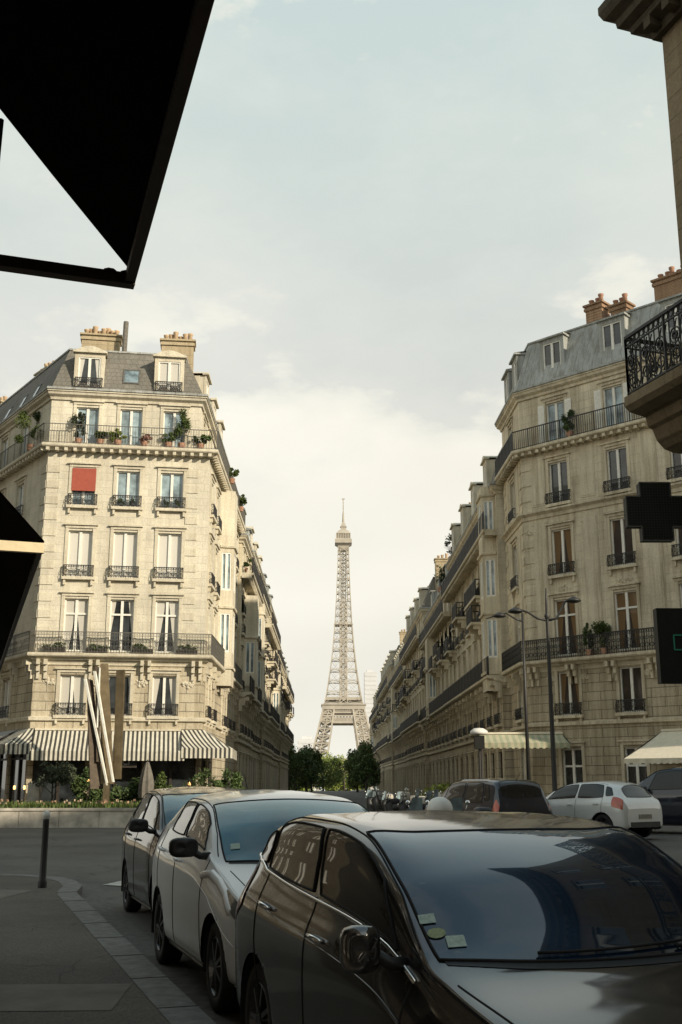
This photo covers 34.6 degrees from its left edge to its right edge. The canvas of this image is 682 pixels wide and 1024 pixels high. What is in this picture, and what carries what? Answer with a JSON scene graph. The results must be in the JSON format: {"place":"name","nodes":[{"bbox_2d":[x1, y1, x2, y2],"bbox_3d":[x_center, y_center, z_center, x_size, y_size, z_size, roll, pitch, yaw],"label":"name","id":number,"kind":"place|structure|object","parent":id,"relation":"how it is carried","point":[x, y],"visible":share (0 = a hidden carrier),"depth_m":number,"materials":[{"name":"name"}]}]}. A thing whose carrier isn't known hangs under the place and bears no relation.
{"place":"outdoors","nodes":[
{"label":"outdoors","id":0,"kind":"place"},
{"bbox_2d":[0,875,169,1023],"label":"pavement","id":1,"kind":"structure","parent":0,"point":[47,936],"depth_m":10.44,"materials":[{"name":"concrete"}]},
{"bbox_2d":[37,811,50,887],"bbox_3d":[-4.752,5.395,17.547,0.150,1.184,0.150,0,-14,-1],"label":"bollard","id":2,"kind":"object","parent":1,"relation":"on","point":[42,881],"visible":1,"depth_m":17.50,"materials":[{"name":"black metal"}]},
{"bbox_2d":[0,890,131,1010],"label":"pale paving band","id":3,"kind":"object","parent":1,"relation":"on","point":[47,997],"visible":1,"depth_m":8.51,"materials":[{"name":"concrete"}]},
{"bbox_3d":[-5.251,-7.324,0.417,16.025,18.100,25.512,0,-14,-1],"label":"cafe building","id":4,"kind":"object","parent":1,"relation":"on","visible":0},
{"bbox_2d":[0,492,44,670],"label":"cafe awning","id":5,"kind":"object","parent":4,"relation":"attached to","point":[22,543],"visible":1,"depth_m":6.39,"materials":[{"name":"black fabric"}]},
{"bbox_2d":[0,0,213,288],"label":"cafe awning","id":6,"kind":"object","parent":4,"relation":"attached to","point":[93,95],"visible":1,"depth_m":2.24,"materials":[{"name":"black fabric"}]},
{"bbox_2d":[0,0,680,790],"label":"sky","id":7,"kind":"structure","parent":0,"point":[365,210],"materials":[{"name":"white"}]},
{"bbox_2d":[0,790,681,982],"bbox_3d":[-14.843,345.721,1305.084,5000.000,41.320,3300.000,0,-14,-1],"label":"road","id":8,"kind":"structure","parent":0,"point":[91,856],"depth_m":27.07,"materials":[{"name":"asphalt"}]},
{"bbox_2d":[30,761,76,801],"bbox_3d":[-12.591,12.251,47.943,1.928,2.690,2.012,11,-18,-39],"label":"olive tree","id":9,"kind":"object","parent":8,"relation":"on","point":[55,776],"visible":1,"depth_m":47.82,"materials":[{"name":"green plant"}]},
{"bbox_2d":[0,808,135,827],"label":"planter wall","id":10,"kind":"structure","parent":8,"relation":"on","point":[70,817],"depth_m":43.89,"materials":[{"name":"concrete"}]},
{"bbox_2d":[0,874,215,1023],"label":"kerb","id":11,"kind":"structure","parent":8,"relation":"on","point":[159,990],"depth_m":10.00,"materials":[{"name":"stone"}]},
{"bbox_2d":[0,321,245,804],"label":"corner apartment building","id":12,"kind":"structure","parent":8,"relation":"on","point":[148,570],"depth_m":53.98,"materials":[{"name":"stone"}]},
{"bbox_2d":[0,738,6,804],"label":"window","id":13,"kind":"structure","parent":12,"relation":"in","point":[3,757],"depth_m":53.44,"materials":[{"name":"grey glass"}]},
{"bbox_2d":[0,680,9,717],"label":"window","id":14,"kind":"structure","parent":12,"relation":"in","point":[4,712],"depth_m":54.24,"materials":[{"name":"glass"}]},
{"bbox_2d":[0,728,33,753],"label":"striped awning","id":15,"kind":"object","parent":12,"relation":"attached to","point":[19,741],"visible":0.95,"depth_m":49.61,"materials":[{"name":"fabric"}]},
{"bbox_2d":[8,754,25,804],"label":"window","id":16,"kind":"structure","parent":12,"relation":"in","point":[18,761],"depth_m":51.72,"materials":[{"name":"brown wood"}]},
{"bbox_2d":[14,411,42,450],"bbox_3d":[-15.582,-4.182,55.417,1.868,2.184,1.295,4,-14,-16],"label":"potted plant","id":17,"kind":"object","parent":12,"relation":"on","point":[22,416],"visible":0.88,"depth_m":55.20,"materials":[{"name":"green plant"}]},
{"bbox_2d":[32,760,84,804],"bbox_3d":[-13.083,12.191,50.761,2.350,3.700,0.105,2,-14,-8],"label":"window","id":18,"kind":"structure","parent":12,"relation":"in","point":[64,792],"depth_m":50.67,"materials":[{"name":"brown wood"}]},
{"bbox_2d":[55,675,85,714],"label":"window","id":19,"kind":"structure","parent":12,"relation":"in","point":[71,694],"depth_m":51.69,"materials":[{"name":"fabric"}]},
{"bbox_2d":[63,599,88,650],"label":"window","id":20,"kind":"structure","parent":12,"relation":"in","point":[76,610],"depth_m":52.54,"materials":[{"name":"white paint"}]},
{"bbox_2d":[71,412,85,441],"bbox_3d":[-13.072,-4.169,54.440,0.768,1.689,0.583,8,-16,-28],"label":"potted plant","id":21,"kind":"object","parent":12,"relation":"on","point":[80,416],"visible":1,"depth_m":54.45,"materials":[{"name":"green plant"}]},
{"bbox_2d":[63,531,93,576],"bbox_3d":[-12.683,2.012,53.129,1.430,2.300,0.515,2,-14,-8],"label":"window","id":22,"kind":"structure","parent":12,"relation":"in","point":[80,542],"depth_m":53.33,"materials":[{"name":"white paint"}]},
{"bbox_2d":[68,490,97,504],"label":"window","id":23,"kind":"structure","parent":12,"relation":"in","point":[78,497],"depth_m":53.91,"materials":[{"name":"white paint"}]},
{"bbox_2d":[75,408,98,443],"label":"window","id":24,"kind":"structure","parent":12,"relation":"in","point":[92,414],"depth_m":54.96,"materials":[{"name":"glass"}]},
{"bbox_2d":[26,728,183,760],"bbox_3d":[-10.788,10.746,50.635,7.090,1.485,1.320,2,-14,-8],"label":"striped awning","id":25,"kind":"object","parent":12,"relation":"attached to","point":[69,744],"visible":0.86,"depth_m":50.42,"materials":[{"name":"fabric"}]},
{"bbox_2d":[88,761,141,804],"bbox_3d":[-10.543,12.284,51.135,2.400,3.700,0.105,2,-14,-8],"label":"window","id":26,"kind":"structure","parent":12,"relation":"in","point":[127,773],"depth_m":51.23,"materials":[{"name":"black glass"}]},
{"bbox_2d":[109,676,132,715],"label":"window","id":27,"kind":"structure","parent":12,"relation":"in","point":[112,679],"depth_m":52.04,"materials":[{"name":"glass"}]},
{"bbox_2d":[109,600,133,651],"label":"window","id":28,"kind":"structure","parent":12,"relation":"in","point":[121,611],"depth_m":52.84,"materials":[{"name":"white paint"}]},
{"bbox_2d":[108,532,138,577],"bbox_3d":[-10.556,2.089,53.441,1.430,2.300,0.515,2,-14,-8],"label":"window","id":29,"kind":"structure","parent":12,"relation":"in","point":[124,544],"depth_m":53.64,"materials":[{"name":"white paint"}]},
{"bbox_2d":[112,472,141,506],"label":"window","id":30,"kind":"structure","parent":12,"relation":"in","point":[128,483],"depth_m":54.46,"materials":[{"name":"glass"}]},
{"bbox_2d":[119,410,142,445],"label":"window","id":31,"kind":"structure","parent":12,"relation":"in","point":[133,418],"depth_m":55.25,"materials":[{"name":"glass"}]},
{"bbox_2d":[148,676,177,715],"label":"window","id":32,"kind":"structure","parent":12,"relation":"in","point":[163,687],"depth_m":52.32,"materials":[{"name":"fabric"}]},
{"bbox_2d":[154,601,178,652],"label":"window","id":33,"kind":"structure","parent":12,"relation":"in","point":[167,612],"depth_m":53.16,"materials":[{"name":"white paint"}]},
{"bbox_2d":[154,534,183,578],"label":"window","id":34,"kind":"structure","parent":12,"relation":"in","point":[169,545],"depth_m":53.96,"materials":[{"name":"white paint"}]},
{"bbox_2d":[146,758,195,787],"bbox_3d":[-8.016,12.375,51.506,2.300,3.700,0.105,2,-14,-8],"label":"window","id":35,"kind":"structure","parent":12,"relation":"in","point":[176,772],"depth_m":51.59,"materials":[{"name":"black glass"}]},
{"bbox_2d":[157,473,185,507],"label":"window","id":36,"kind":"structure","parent":12,"relation":"in","point":[171,490],"depth_m":54.77,"materials":[{"name":"glass"}]},
{"bbox_2d":[162,412,185,446],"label":"window","id":37,"kind":"structure","parent":12,"relation":"in","point":[171,419],"depth_m":55.58,"materials":[{"name":"glass"}]},
{"bbox_2d":[173,407,191,447],"bbox_3d":[-7.990,-4.243,55.122,0.997,2.160,0.599,0,-14,-1],"label":"potted plant","id":38,"kind":"object","parent":12,"relation":"on","point":[185,422],"visible":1,"depth_m":55.06,"materials":[{"name":"green plant"}]},
{"bbox_2d":[181,730,236,759],"bbox_3d":[-6.317,11.310,53.089,2.560,1.330,5.388,0,-14,-1],"label":"striped awning","id":39,"kind":"object","parent":12,"relation":"attached to","point":[200,744],"visible":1,"depth_m":50.79,"materials":[{"name":"fabric"}]},
{"bbox_2d":[80,883,239,1023],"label":"gutter","id":40,"kind":"object","parent":8,"relation":"on","point":[189,983],"visible":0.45,"depth_m":11.02,"materials":[{"name":"stone"}]},
{"bbox_2d":[121,775,243,910],"bbox_3d":[-1.737,4.473,14.582,2.398,1.909,4.226,5,-15,-18],"label":"parked car","id":41,"kind":"object","parent":8,"relation":"on","point":[154,813],"visible":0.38,"depth_m":14.44,"materials":[{"name":"grey paint"}]},
{"bbox_2d":[233,508,263,789],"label":"town house","id":42,"kind":"structure","parent":8,"relation":"on","point":[250,600],"depth_m":73.92,"materials":[{"name":"stone"}]},
{"bbox_2d":[245,526,269,789],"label":"town house","id":43,"kind":"structure","parent":8,"relation":"on","point":[257,723],"depth_m":87.75,"materials":[{"name":"stone"}]},
{"bbox_2d":[151,775,370,1012],"bbox_3d":[-0.506,3.393,10.183,2.462,1.895,4.156,5,-15,-18],"label":"parked car","id":44,"kind":"object","parent":8,"relation":"on","point":[208,849],"visible":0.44,"depth_m":9.63,"materials":[{"name":"white paint"}]},
{"bbox_2d":[259,573,280,789],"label":"town house","id":45,"kind":"structure","parent":8,"relation":"on","point":[270,727],"depth_m":102.16,"materials":[{"name":"stone"}]},
{"bbox_2d":[272,648,285,789],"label":"town house","id":46,"kind":"structure","parent":8,"relation":"on","point":[278,702],"depth_m":120.21,"materials":[{"name":"stone"}]},
{"bbox_2d":[278,657,293,789],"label":"town house","id":47,"kind":"structure","parent":8,"relation":"on","point":[287,742],"depth_m":140.95,"materials":[{"name":"stone"}]},
{"bbox_2d":[289,755,310,790],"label":"street tree","id":48,"kind":"object","parent":8,"relation":"on","point":[300,782],"visible":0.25,"depth_m":172.54,"materials":[{"name":"green plant"}]},
{"bbox_2d":[288,745,315,789],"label":"street tree","id":49,"kind":"object","parent":8,"relation":"on","point":[298,761],"visible":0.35,"depth_m":162.22,"materials":[{"name":"green plant"}]},
{"bbox_2d":[297,736,317,790],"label":"office tower","id":50,"kind":"structure","parent":8,"relation":"on","point":[304,740],"depth_m":1458.33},
{"bbox_2d":[298,744,326,791],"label":"street tree","id":51,"kind":"object","parent":8,"relation":"on","point":[313,777],"visible":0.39,"depth_m":179.90,"materials":[{"name":"green plant"}]},
{"bbox_2d":[315,757,332,790],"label":"street tree","id":52,"kind":"object","parent":8,"relation":"on","point":[326,783],"visible":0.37,"depth_m":253.64,"materials":[{"name":"green plant"}]},
{"bbox_2d":[325,756,348,790],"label":"street tree","id":53,"kind":"object","parent":8,"relation":"on","point":[335,773],"visible":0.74,"depth_m":250.76,"materials":[{"name":"green plant"}]},
{"bbox_2d":[313,498,372,790],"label":"iron tower","id":54,"kind":"structure","parent":8,"relation":"on","point":[343,706],"depth_m":1070.27,"materials":[{"name":"metal"}]},
{"bbox_2d":[342,750,360,791],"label":"street tree","id":55,"kind":"object","parent":8,"relation":"on","point":[353,784],"visible":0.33,"depth_m":208.01,"materials":[{"name":"green plant"}]},
{"bbox_2d":[346,738,379,790],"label":"street tree","id":56,"kind":"object","parent":8,"relation":"on","point":[364,748],"visible":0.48,"depth_m":199.02,"materials":[{"name":"green plant"}]},
{"bbox_2d":[351,753,380,790],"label":"street tree","id":57,"kind":"object","parent":8,"relation":"on","point":[368,775],"visible":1,"depth_m":179.57,"materials":[{"name":"green plant"}]},
{"bbox_2d":[364,670,376,788],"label":"office tower","id":58,"kind":"structure","parent":8,"relation":"on","point":[370,682],"depth_m":1723.71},
{"bbox_2d":[369,687,380,789],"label":"town house","id":59,"kind":"structure","parent":8,"relation":"on","point":[375,734],"depth_m":211.62,"materials":[{"name":"brown stone"}]},
{"bbox_2d":[365,789,392,810],"bbox_3d":[1.764,14.070,52.605,0.672,1.438,1.960,11,-18,-38],"label":"parked scooter","id":60,"kind":"object","parent":8,"relation":"on","point":[368,796],"visible":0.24,"depth_m":52.97,"materials":[{"name":"black plastic"}]},
{"bbox_2d":[371,787,409,811],"bbox_3d":[2.053,12.692,47.321,1.960,1.576,0.672,-6,-15,23],"label":"parked scooter","id":61,"kind":"object","parent":8,"relation":"on","point":[376,806],"visible":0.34,"depth_m":47.27,"materials":[{"name":"black plastic"}]},
{"bbox_2d":[376,629,405,792],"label":"town house","id":62,"kind":"structure","parent":8,"relation":"on","point":[385,751],"depth_m":168.76,"materials":[{"name":"brown stone"}]},
{"bbox_2d":[388,642,407,792],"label":"town house","id":63,"kind":"structure","parent":8,"relation":"on","point":[398,709],"depth_m":143.72,"materials":[{"name":"stone"}]},
{"bbox_2d":[399,553,449,795],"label":"town house","id":64,"kind":"structure","parent":8,"relation":"on","point":[414,734],"depth_m":111.99,"materials":[{"name":"brown stone"}]},
{"bbox_2d":[406,797,452,809],"bbox_3d":[2.057,7.475,25.980,0.672,1.410,1.780,6,-15,-24],"label":"parked scooter","id":65,"kind":"object","parent":8,"relation":"on","point":[439,803],"visible":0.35,"depth_m":25.49,"materials":[{"name":"white plastic"}]},
{"bbox_2d":[419,564,455,789],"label":"town house","id":66,"kind":"structure","parent":8,"relation":"on","point":[436,675],"depth_m":92.07,"materials":[{"name":"stone"}]},
{"bbox_2d":[235,783,681,1023],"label":"parked car","id":67,"kind":"object","parent":8,"relation":"on","point":[430,917],"visible":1,"depth_m":5.29,"materials":[{"name":"black paint"}]},
{"bbox_2d":[451,798,492,811],"bbox_3d":[2.989,7.428,25.708,0.672,1.370,1.960,5,-15,-19],"label":"parked scooter","id":68,"kind":"object","parent":8,"relation":"on","point":[457,804],"visible":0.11,"depth_m":26.40,"materials":[{"name":"grey plastic"}]},
{"bbox_2d":[441,448,514,780],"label":"town house","id":69,"kind":"structure","parent":8,"relation":"on","point":[476,693],"depth_m":65.83,"materials":[{"name":"stone"}]},
{"bbox_2d":[426,774,552,814],"bbox_3d":[3.807,8.060,29.544,2.370,2.054,4.326,6,-15,-23],"label":"parked car","id":70,"kind":"object","parent":8,"relation":"on","point":[506,795],"visible":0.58,"depth_m":28.00,"materials":[{"name":"black paint"}]},
{"bbox_2d":[486,612,530,780],"bbox_3d":[7.169,8.654,46.875,1.696,8.800,0.565,0,-14,-1],"label":"street lamp","id":71,"kind":"object","parent":8,"relation":"on","point":[499,615],"visible":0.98,"depth_m":47.04,"materials":[{"name":"metal"}]},
{"bbox_2d":[508,588,580,791],"bbox_3d":[7.515,6.975,39.568,2.730,8.550,0.565,0,-14,-1],"label":"street lamp","id":72,"kind":"object","parent":8,"relation":"on","point":[517,610],"visible":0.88,"depth_m":39.80,"materials":[{"name":"metal"}]},
{"bbox_2d":[494,265,681,796],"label":"corner apartment building","id":73,"kind":"structure","parent":8,"relation":"on","point":[566,535],"depth_m":52.90,"materials":[{"name":"stone"}]},
{"bbox_2d":[484,732,569,748],"bbox_3d":[8.539,10.667,51.189,4.235,0.785,1.185,-2,-14,8],"label":"scalloped awning","id":74,"kind":"object","parent":73,"relation":"attached to","point":[502,740],"visible":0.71,"depth_m":51.14,"materials":[{"name":"beige fabric"}]},
{"bbox_2d":[547,401,563,441],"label":"window","id":75,"kind":"structure","parent":73,"relation":"in","point":[554,410],"depth_m":55.50,"materials":[{"name":"glass"}]},
{"bbox_2d":[544,460,570,504],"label":"window","id":76,"kind":"structure","parent":73,"relation":"in","point":[560,491],"depth_m":54.62,"materials":[{"name":"glass"}]},
{"bbox_2d":[547,528,574,575],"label":"window","id":77,"kind":"structure","parent":73,"relation":"in","point":[562,551],"depth_m":53.78,"materials":[{"name":"glass"}]},
{"bbox_2d":[555,599,576,655],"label":"window","id":78,"kind":"structure","parent":73,"relation":"in","point":[566,621],"depth_m":52.97,"materials":[{"name":"white paint"}]},
{"bbox_2d":[554,672,581,715],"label":"window","id":79,"kind":"structure","parent":73,"relation":"in","point":[569,693],"depth_m":52.08,"materials":[{"name":"white paint"}]},
{"bbox_2d":[561,409,574,436],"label":"potted plant","id":80,"kind":"object","parent":73,"relation":"on","point":[568,422],"visible":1,"depth_m":54.23,"materials":[{"name":"green plant"}]},
{"bbox_2d":[563,749,582,784],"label":"window","id":81,"kind":"structure","parent":73,"relation":"in","point":[573,773],"depth_m":51.36,"materials":[{"name":"glass"}]},
{"bbox_2d":[581,622,593,655],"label":"potted plant","id":82,"kind":"object","parent":73,"relation":"on","point":[585,631],"visible":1,"depth_m":51.33,"materials":[{"name":"green plant"}]},
{"bbox_2d":[591,620,610,653],"bbox_3d":[12.191,5.826,50.961,1.117,1.614,0.629,3,-14,-12],"label":"potted plant","id":83,"kind":"object","parent":73,"relation":"on","point":[598,627],"visible":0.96,"depth_m":50.87,"materials":[{"name":"green plant"}]},
{"bbox_2d":[603,384,623,425],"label":"window","id":84,"kind":"structure","parent":73,"relation":"in","point":[612,395],"depth_m":53.23,"materials":[{"name":"glass"}]},
{"bbox_2d":[602,446,630,492],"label":"window","id":85,"kind":"structure","parent":73,"relation":"in","point":[619,478],"depth_m":52.40,"materials":[{"name":"glass"}]},
{"bbox_2d":[606,518,635,566],"bbox_3d":[13.146,1.377,51.395,1.430,2.300,0.515,-13,-19,43],"label":"window","id":86,"kind":"structure","parent":73,"relation":"in","point":[622,545],"depth_m":51.53,"materials":[{"name":"glass"}]},
{"bbox_2d":[615,590,639,650],"bbox_3d":[13.289,5.028,50.643,1.200,2.750,0.105,-13,-19,43],"label":"window","id":87,"kind":"structure","parent":73,"relation":"in","point":[626,601],"depth_m":50.73,"materials":[{"name":"white paint"}]},
{"bbox_2d":[615,666,645,712],"bbox_3d":[13.146,8.051,49.744,1.430,2.050,0.515,-13,-19,43],"label":"window","id":88,"kind":"structure","parent":73,"relation":"in","point":[632,700],"depth_m":49.88,"materials":[{"name":"white paint"}]},
{"bbox_2d":[625,747,646,783],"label":"window","id":89,"kind":"structure","parent":73,"relation":"in","point":[638,772],"depth_m":49.13,"materials":[{"name":"glass"}]},
{"bbox_2d":[623,728,681,763],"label":"cream awning","id":90,"kind":"object","parent":73,"relation":"attached to","point":[663,746],"visible":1,"depth_m":46.66,"materials":[{"name":"fabric"}]},
{"bbox_2d":[666,452,681,479],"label":"window","id":91,"kind":"structure","parent":73,"relation":"in","point":[676,469],"depth_m":50.22,"materials":[{"name":"glass"}]},
{"bbox_2d":[671,529,681,556],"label":"window","id":92,"kind":"structure","parent":73,"relation":"in","point":[679,531],"depth_m":49.41,"materials":[{"name":"white paint"}]},
{"bbox_2d":[546,776,662,836],"bbox_3d":[6.708,8.093,30.113,2.287,1.706,4.026,10,-17,-36],"label":"parked car","id":93,"kind":"object","parent":8,"relation":"on","point":[635,808],"visible":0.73,"depth_m":28.83,"materials":[{"name":"silver metal"}]},
{"bbox_2d":[598,0,681,453],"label":"corner building","id":94,"kind":"structure","parent":8,"relation":"on","point":[656,401],"depth_m":18.08,"materials":[{"name":"stone"}]},
{"bbox_2d":[623,482,681,542],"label":"pharmacy cross","id":95,"kind":"object","parent":94,"relation":"attached to","point":[652,512],"visible":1,"depth_m":17.29,"materials":[{"name":"black plastic"}]},
{"bbox_2d":[653,608,681,683],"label":"pharmacy sign","id":96,"kind":"object","parent":94,"relation":"attached to","point":[668,633],"visible":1,"depth_m":16.39,"materials":[{"name":"black"}]},
{"bbox_2d":[637,767,681,825],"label":"parked car","id":97,"kind":"object","parent":8,"relation":"on","point":[663,787],"visible":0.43,"depth_m":31.62,"materials":[{"name":"grey paint"}]},
{"bbox_2d":[359,789,410,798],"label":"pavement","id":98,"kind":"structure","parent":0,"point":[381,794],"depth_m":154.25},
{"bbox_2d":[470,728,487,778],"bbox_3d":[6.337,11.919,49.870,0.840,4.100,0.819,0,-14,-1],"label":"capped lantern","id":99,"kind":"object","parent":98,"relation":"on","point":[479,739],"visible":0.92,"depth_m":50.02,"materials":[{"name":"white plastic"}]},
{"label":"flower bed soil","id":100,"kind":"structure","parent":0,"visible":0},
{"bbox_2d":[0,800,139,807],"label":"bedding plants","id":101,"kind":"object","parent":100,"relation":"on","point":[73,804],"visible":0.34,"depth_m":44.86,"materials":[{"name":"green plant"}]},
{"bbox_2d":[84,663,124,806],"bbox_3d":[-10.048,9.417,46.107,1.721,6.050,0.590,0,-14,-1],"label":"metal sculpture","id":102,"kind":"object","parent":100,"relation":"on","point":[105,768],"visible":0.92,"depth_m":46.12,"materials":[{"name":"metal"}]},
{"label":"terrace pavement","id":103,"kind":"structure","parent":0,"visible":0},
{"bbox_2d":[27,783,41,801],"bbox_3d":[-13.550,12.788,48.322,0.500,1.630,0.450,0,-14,-1],"label":"planter","id":104,"kind":"object","parent":103,"relation":"on","point":[34,793],"visible":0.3,"depth_m":48.21,"materials":[{"name":"concrete"}]},
{"bbox_2d":[70,766,89,802],"bbox_3d":[-11.287,12.464,48.523,1.547,2.356,1.408,0,-14,-1],"label":"potted shrub","id":105,"kind":"object","parent":103,"relation":"on","point":[79,785],"visible":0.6,"depth_m":48.23,"materials":[{"name":"green plant"}]},
{"bbox_2d":[87,789,113,803],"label":"potted shrub","id":106,"kind":"object","parent":103,"relation":"on","point":[95,794],"visible":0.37,"depth_m":47.85,"materials":[{"name":"green plant"}]},
{"bbox_2d":[109,777,141,803],"bbox_3d":[-9.459,12.805,48.912,1.853,1.881,1.166,0,-14,-1],"label":"potted shrub","id":107,"kind":"object","parent":103,"relation":"on","point":[131,790],"visible":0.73,"depth_m":48.83,"materials":[{"name":"green plant"}]},
{"bbox_2d":[138,760,153,797],"bbox_3d":[-8.599,12.286,48.374,0.673,2.630,0.673,0,-14,-1],"label":"closed parasol","id":108,"kind":"object","parent":103,"relation":"on","point":[146,783],"visible":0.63,"depth_m":48.25,"materials":[{"name":"fabric"}]},
{"bbox_2d":[154,771,172,789],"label":"potted shrub","id":109,"kind":"object","parent":103,"relation":"on","point":[160,782],"visible":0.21,"depth_m":48.59,"materials":[{"name":"green plant"}]},
{"bbox_2d":[183,767,222,786],"bbox_3d":[-6.131,12.508,48.611,1.811,2.312,1.224,0,-14,-1],"label":"potted shrub","id":110,"kind":"object","parent":103,"relation":"on","point":[217,783],"visible":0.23,"depth_m":48.57,"materials":[{"name":"green plant"}]},
{"bbox_2d":[221,767,244,788],"bbox_3d":[-5.045,12.734,49.587,1.608,2.341,1.026,0,-14,-1],"label":"potted shrub","id":111,"kind":"object","parent":103,"relation":"on","point":[236,779],"visible":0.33,"depth_m":49.57,"materials":[{"name":"green plant"}]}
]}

